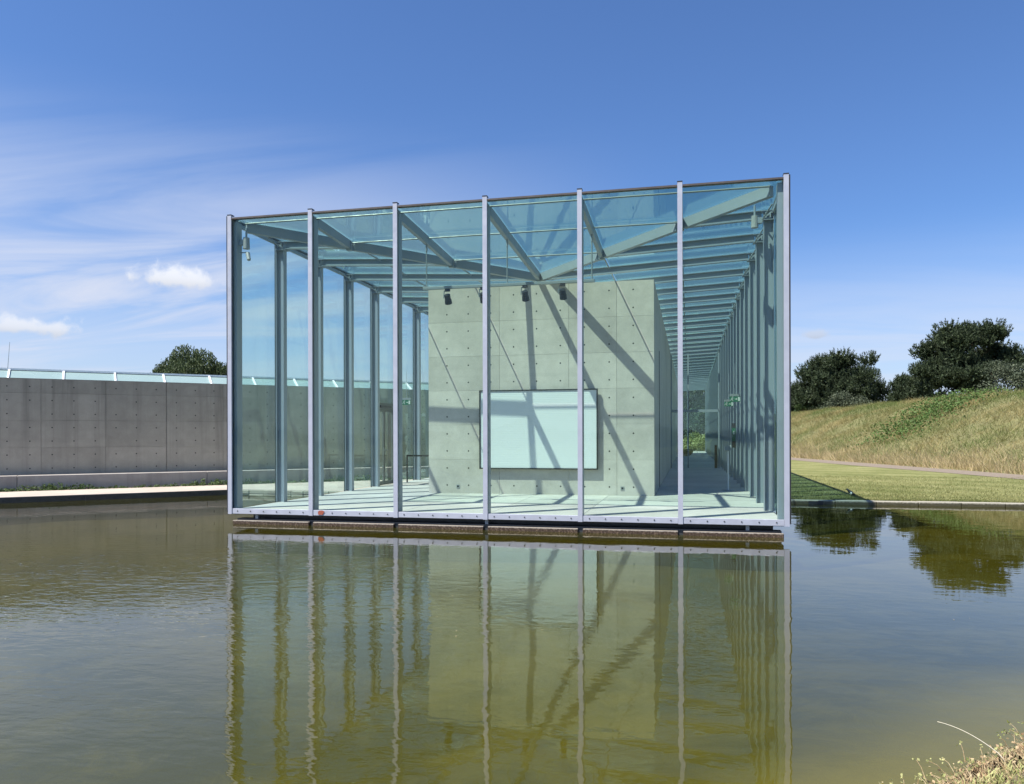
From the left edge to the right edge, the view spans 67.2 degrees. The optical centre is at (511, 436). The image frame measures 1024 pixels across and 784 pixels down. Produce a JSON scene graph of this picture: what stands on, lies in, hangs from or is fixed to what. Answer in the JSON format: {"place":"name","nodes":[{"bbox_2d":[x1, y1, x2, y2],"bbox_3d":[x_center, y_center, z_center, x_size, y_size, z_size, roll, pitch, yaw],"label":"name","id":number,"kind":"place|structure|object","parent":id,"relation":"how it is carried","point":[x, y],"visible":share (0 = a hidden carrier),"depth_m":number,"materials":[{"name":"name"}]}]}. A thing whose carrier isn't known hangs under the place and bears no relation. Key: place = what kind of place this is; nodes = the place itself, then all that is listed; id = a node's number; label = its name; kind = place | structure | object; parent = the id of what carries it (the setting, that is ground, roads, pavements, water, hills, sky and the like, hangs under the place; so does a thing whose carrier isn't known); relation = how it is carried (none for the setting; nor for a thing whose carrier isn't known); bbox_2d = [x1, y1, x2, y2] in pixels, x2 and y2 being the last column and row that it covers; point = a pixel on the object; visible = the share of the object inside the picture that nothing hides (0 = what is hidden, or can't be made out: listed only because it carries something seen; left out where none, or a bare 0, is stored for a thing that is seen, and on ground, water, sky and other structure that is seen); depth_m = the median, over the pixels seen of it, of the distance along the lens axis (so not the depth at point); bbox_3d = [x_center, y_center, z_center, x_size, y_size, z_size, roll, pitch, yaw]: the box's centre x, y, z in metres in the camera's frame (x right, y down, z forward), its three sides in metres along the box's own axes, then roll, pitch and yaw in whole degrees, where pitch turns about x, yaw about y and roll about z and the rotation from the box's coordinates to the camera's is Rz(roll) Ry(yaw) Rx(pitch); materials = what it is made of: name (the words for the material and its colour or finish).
{"place":"outdoors","nodes":[
{"label":"outdoors","id":0,"kind":"place"},
{"bbox_2d":[0,479,412,497],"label":"terrace","id":1,"kind":"structure","parent":0,"point":[334,486],"depth_m":23.63,"materials":[{"name":"concrete"}]},
{"bbox_2d":[0,549,1023,783],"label":"pond bed","id":2,"kind":"object","parent":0,"point":[621,679],"visible":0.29,"depth_m":7.32,"materials":[{"name":"brown soil"}]},
{"bbox_2d":[0,490,226,503],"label":"pond edge","id":3,"kind":"object","parent":2,"relation":"on","point":[104,496],"visible":0.16,"depth_m":21.97,"materials":[{"name":"grey concrete"}]},
{"bbox_2d":[243,490,342,495],"bbox_3d":[-6.328,2.016,23.206,4.218,0.749,0.128,0,0,13],"label":"stone edge","id":4,"kind":"object","parent":2,"relation":"on","point":[270,492],"visible":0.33,"depth_m":23.36,"materials":[{"name":"grey stone"}]},
{"bbox_2d":[226,173,790,557],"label":"glass pavilion","id":5,"kind":"structure","parent":2,"relation":"on","point":[743,348],"depth_m":16.15,"materials":[{"name":"metal"}]},
{"bbox_2d":[239,228,249,249],"bbox_3d":[-5.515,-4.077,15.918,0.210,0.430,0.140,0,0,13],"label":"security camera","id":6,"kind":"object","parent":5,"relation":"attached to","point":[244,242],"visible":1,"depth_m":15.88,"materials":[{"name":"paint"}]},
{"bbox_2d":[240,252,250,260],"bbox_3d":[-5.481,-3.704,15.910,0.272,0.197,0.108,0,0,31],"label":"security camera","id":7,"kind":"object","parent":5,"relation":"attached to","point":[248,257],"visible":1,"depth_m":15.85,"materials":[{"name":"paint"}]},
{"bbox_2d":[380,403,392,484],"bbox_3d":[-3.903,0.237,23.698,0.140,2.505,1.600,0,0,13],"label":"door","id":8,"kind":"structure","parent":5,"relation":"in","point":[384,407],"depth_m":23.71,"materials":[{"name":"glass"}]},
{"bbox_2d":[402,372,410,404],"bbox_3d":[-3.351,-1.522,24.488,0.290,1.050,0.039,0,0,13],"label":"exit sign","id":9,"kind":"object","parent":5,"relation":"hanging from","point":[406,401],"visible":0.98,"depth_m":24.48,"materials":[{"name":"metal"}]},
{"bbox_2d":[406,455,428,481],"bbox_3d":[-2.329,1.043,24.598,2.190,0.885,0.040,0,0,13],"label":"barrier rail","id":10,"kind":"object","parent":5,"relation":"on","point":[407,463],"visible":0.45,"depth_m":24.82,"materials":[{"name":"metal"}]},
{"bbox_2d":[423,235,594,289],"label":"light track","id":11,"kind":"structure","parent":5,"relation":"hanging from","point":[591,280],"depth_m":16.31,"materials":[{"name":"metal"}]},
{"bbox_2d":[443,289,451,304],"bbox_3d":[-1.392,-3.005,16.680,0.174,0.341,0.230,0,0,13],"label":"spotlight","id":12,"kind":"object","parent":11,"relation":"hanging from","point":[448,300],"visible":1,"depth_m":16.63,"materials":[{"name":"black plastic"}]},
{"bbox_2d":[479,287,482,303],"bbox_3d":[-0.622,-3.007,16.503,0.174,0.341,0.230,0,0,13],"label":"spotlight","id":13,"kind":"object","parent":11,"relation":"hanging from","point":[481,296],"visible":0.51,"depth_m":16.45,"materials":[{"name":"black plastic"}]},
{"bbox_2d":[521,285,528,301],"bbox_3d":[0.275,-3.009,16.297,0.174,0.341,0.230,0,0,13],"label":"spotlight","id":14,"kind":"object","parent":11,"relation":"hanging from","point":[525,295],"visible":1,"depth_m":16.25,"materials":[{"name":"black plastic"}]},
{"bbox_2d":[558,283,566,299],"bbox_3d":[1.059,-3.011,16.117,0.174,0.341,0.230,0,0,13],"label":"spotlight","id":15,"kind":"object","parent":11,"relation":"hanging from","point":[563,295],"visible":1,"depth_m":16.06,"materials":[{"name":"black plastic"}]},
{"bbox_2d":[428,279,677,495],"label":"concrete wall","id":16,"kind":"structure","parent":5,"relation":"on","point":[627,367],"depth_m":19.61,"materials":[{"name":"concrete"}]},
{"bbox_2d":[479,388,597,469],"bbox_3d":[0.655,-0.172,19.541,3.050,2.020,0.115,0,0,13],"label":"projection screen","id":17,"kind":"object","parent":16,"relation":"attached to","point":[534,429],"visible":0.9,"depth_m":19.49,"materials":[{"name":"white plastic"}]},
{"bbox_2d":[724,400,732,405],"bbox_3d":[6.858,-1.467,24.397,0.290,1.050,0.039,0,0,13],"label":"exit sign","id":18,"kind":"object","parent":5,"relation":"hanging from","point":[727,403],"visible":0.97,"depth_m":24.39,"materials":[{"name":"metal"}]},
{"bbox_2d":[723,445,733,490],"bbox_3d":[5.837,0.853,20.822,0.300,1.225,0.300,0,0,13],"label":"info stand","id":19,"kind":"object","parent":5,"relation":"on","point":[727,448],"visible":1,"depth_m":20.80,"materials":[{"name":"white paint"}]},
{"bbox_2d":[732,423,735,447],"bbox_3d":[6.893,-0.022,23.976,0.110,0.760,0.038,0,0,13],"label":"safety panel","id":20,"kind":"object","parent":5,"relation":"attached to","point":[733,435],"visible":1,"depth_m":23.96,"materials":[{"name":"green plastic"}]},
{"bbox_2d":[729,394,740,401],"bbox_3d":[6.096,-1.465,21.084,0.290,1.050,0.039,0,0,13],"label":"exit sign","id":21,"kind":"object","parent":5,"relation":"hanging from","point":[734,397],"visible":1,"depth_m":21.07,"materials":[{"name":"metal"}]},
{"bbox_2d":[751,205,761,228],"bbox_3d":[4.737,-4.252,14.936,0.210,0.430,0.140,0,0,13],"label":"security camera","id":22,"kind":"object","parent":5,"relation":"attached to","point":[756,220],"visible":1,"depth_m":14.89,"materials":[{"name":"paint"}]},
{"bbox_2d":[791,499,1023,506],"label":"pond kerb","id":23,"kind":"structure","parent":2,"relation":"on","point":[912,503],"depth_m":19.45,"materials":[{"name":"grey concrete"}]},
{"bbox_2d":[808,501,822,503],"bbox_3d":[7.845,1.728,19.930,0.350,0.095,0.030,0,0,13],"label":"overflow grate","id":24,"kind":"object","parent":23,"relation":"in","point":[815,502],"visible":0.93,"depth_m":19.92,"materials":[{"name":"black metal"}]},
{"bbox_2d":[941,746,1023,783],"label":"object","id":25,"kind":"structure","parent":2,"relation":"on","point":[991,768],"depth_m":3.92,"materials":[{"name":"plant"}]},
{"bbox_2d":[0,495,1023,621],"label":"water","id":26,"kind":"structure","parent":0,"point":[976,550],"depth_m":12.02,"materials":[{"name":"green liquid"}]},
{"bbox_2d":[0,0,1023,401],"label":"sky","id":27,"kind":"structure","parent":0,"point":[131,131],"materials":[{"name":"blue"}]},
{"bbox_2d":[683,449,693,455],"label":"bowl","id":28,"kind":"object","parent":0,"point":[685,452],"visible":0.61,"depth_m":56.10,"materials":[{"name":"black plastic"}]},
{"bbox_2d":[696,450,1023,478],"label":"gravel path","id":29,"kind":"structure","parent":0,"point":[991,474],"depth_m":38.90,"materials":[{"name":"beige gravel"}]},
{"bbox_2d":[791,460,1023,783],"bbox_3d":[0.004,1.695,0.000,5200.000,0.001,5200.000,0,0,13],"label":"ground","id":30,"kind":"structure","parent":0,"point":[805,469],"depth_m":28.36,"materials":[{"name":"green plant"}]},
{"bbox_2d":[150,343,226,374],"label":"weeping tree","id":31,"kind":"object","parent":30,"relation":"on","point":[177,363],"visible":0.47,"depth_m":69.40,"materials":[{"name":"green plant"}]},
{"bbox_2d":[683,390,704,440],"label":"dark tree","id":32,"kind":"object","parent":30,"relation":"on","point":[697,419],"visible":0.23,"depth_m":96.05,"materials":[{"name":"green plant"}]},
{"bbox_2d":[683,430,704,450],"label":"leafy shrub","id":33,"kind":"object","parent":30,"relation":"on","point":[697,442],"visible":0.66,"depth_m":81.05,"materials":[{"name":"green plant"}]},
{"bbox_2d":[701,387,1023,474],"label":"mound","id":34,"kind":"object","parent":30,"relation":"on","point":[968,431],"visible":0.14,"depth_m":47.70,"materials":[{"name":"plant"}]},
{"bbox_2d":[794,402,811,412],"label":"leafy shrub","id":35,"kind":"object","parent":34,"relation":"on","point":[799,407],"visible":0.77,"depth_m":89.87,"materials":[{"name":"green plant"}]},
{"bbox_2d":[791,378,816,411],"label":"tree","id":36,"kind":"object","parent":34,"relation":"on","point":[793,387],"visible":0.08,"depth_m":94.41,"materials":[{"name":"green plant"}]},
{"bbox_2d":[791,346,890,410],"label":"tree","id":37,"kind":"object","parent":34,"relation":"on","point":[823,377],"visible":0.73,"depth_m":88.19,"materials":[{"name":"green plant"}]},
{"bbox_2d":[821,390,870,408],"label":"grey shrub","id":38,"kind":"object","parent":34,"relation":"on","point":[836,401],"visible":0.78,"depth_m":82.44,"materials":[{"name":"green plant"}]},
{"bbox_2d":[886,372,917,401],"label":"tree","id":39,"kind":"object","parent":34,"relation":"on","point":[901,382],"visible":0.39,"depth_m":71.81,"materials":[{"name":"green plant"}]},
{"bbox_2d":[791,431,1023,474],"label":"straw grass","id":40,"kind":"structure","parent":34,"relation":"on","point":[836,456],"depth_m":42.32,"materials":[{"name":"beige plant"}]},
{"bbox_2d":[847,384,1023,449],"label":"bramble","id":41,"kind":"object","parent":34,"relation":"on","point":[902,428],"visible":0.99,"depth_m":51.95,"materials":[{"name":"green plant"}]},
{"bbox_2d":[898,317,1023,401],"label":"tree","id":42,"kind":"object","parent":34,"relation":"on","point":[955,356],"visible":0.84,"depth_m":64.20,"materials":[{"name":"green plant"}]},
{"bbox_2d":[973,359,1023,392],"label":"grey shrub","id":43,"kind":"object","parent":34,"relation":"on","point":[1015,377],"visible":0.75,"depth_m":56.79,"materials":[{"name":"green plant"}]},
{"bbox_2d":[791,475,1023,502],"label":"lawn grass","id":44,"kind":"structure","parent":30,"relation":"on","point":[935,498],"depth_m":22.85,"materials":[{"name":"green plant"}]},
{"bbox_2d":[903,723,1023,783],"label":"weed stems","id":45,"kind":"object","parent":30,"relation":"on","point":[971,760],"visible":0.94,"depth_m":3.85,"materials":[{"name":"plant"}]},
{"bbox_2d":[878,720,1023,783],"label":"seed heads","id":46,"kind":"object","parent":45,"relation":"attached to","point":[927,760],"visible":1,"depth_m":3.85,"materials":[{"name":"plant"}]},
{"bbox_2d":[937,721,1004,761],"bbox_3d":[2.408,1.609,4.035,0.318,0.182,0.017,0,0,28],"label":"dry stalk","id":47,"kind":"object","parent":30,"relation":"on","point":[978,739],"visible":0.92,"depth_m":4.02,"materials":[{"name":"beige plant"}]},
{"bbox_2d":[1005,771,1023,783],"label":"bank","id":48,"kind":"structure","parent":0,"point":[1011,782],"depth_m":3.73,"materials":[{"name":"soil"}]},
{"bbox_2d":[914,733,1023,783],"bbox_3d":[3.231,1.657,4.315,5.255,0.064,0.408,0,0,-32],"label":"creeping weeds","id":49,"kind":"object","parent":48,"relation":"on","point":[1019,748],"visible":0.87,"depth_m":3.85,"materials":[{"name":"brown plant"}]},
{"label":"planting strip","id":50,"kind":"structure","parent":0,"visible":0},
{"bbox_2d":[0,377,428,475],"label":"concrete wall","id":51,"kind":"structure","parent":50,"relation":"on","point":[58,426],"depth_m":25.95,"materials":[{"name":"grey concrete"}]},
{"bbox_2d":[0,368,428,389],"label":"glass railing","id":52,"kind":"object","parent":51,"relation":"on","point":[101,375],"depth_m":26.70,"materials":[{"name":"clear glass"}]},
{"bbox_2d":[0,466,428,489],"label":"concrete bench","id":53,"kind":"object","parent":50,"relation":"on","point":[129,480],"visible":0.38,"depth_m":25.29,"materials":[{"name":"grey concrete"}]},
{"bbox_2d":[0,475,428,491],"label":"weeds","id":54,"kind":"object","parent":50,"relation":"on","point":[49,487],"visible":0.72,"depth_m":25.16,"materials":[{"name":"green plant"}]}
]}

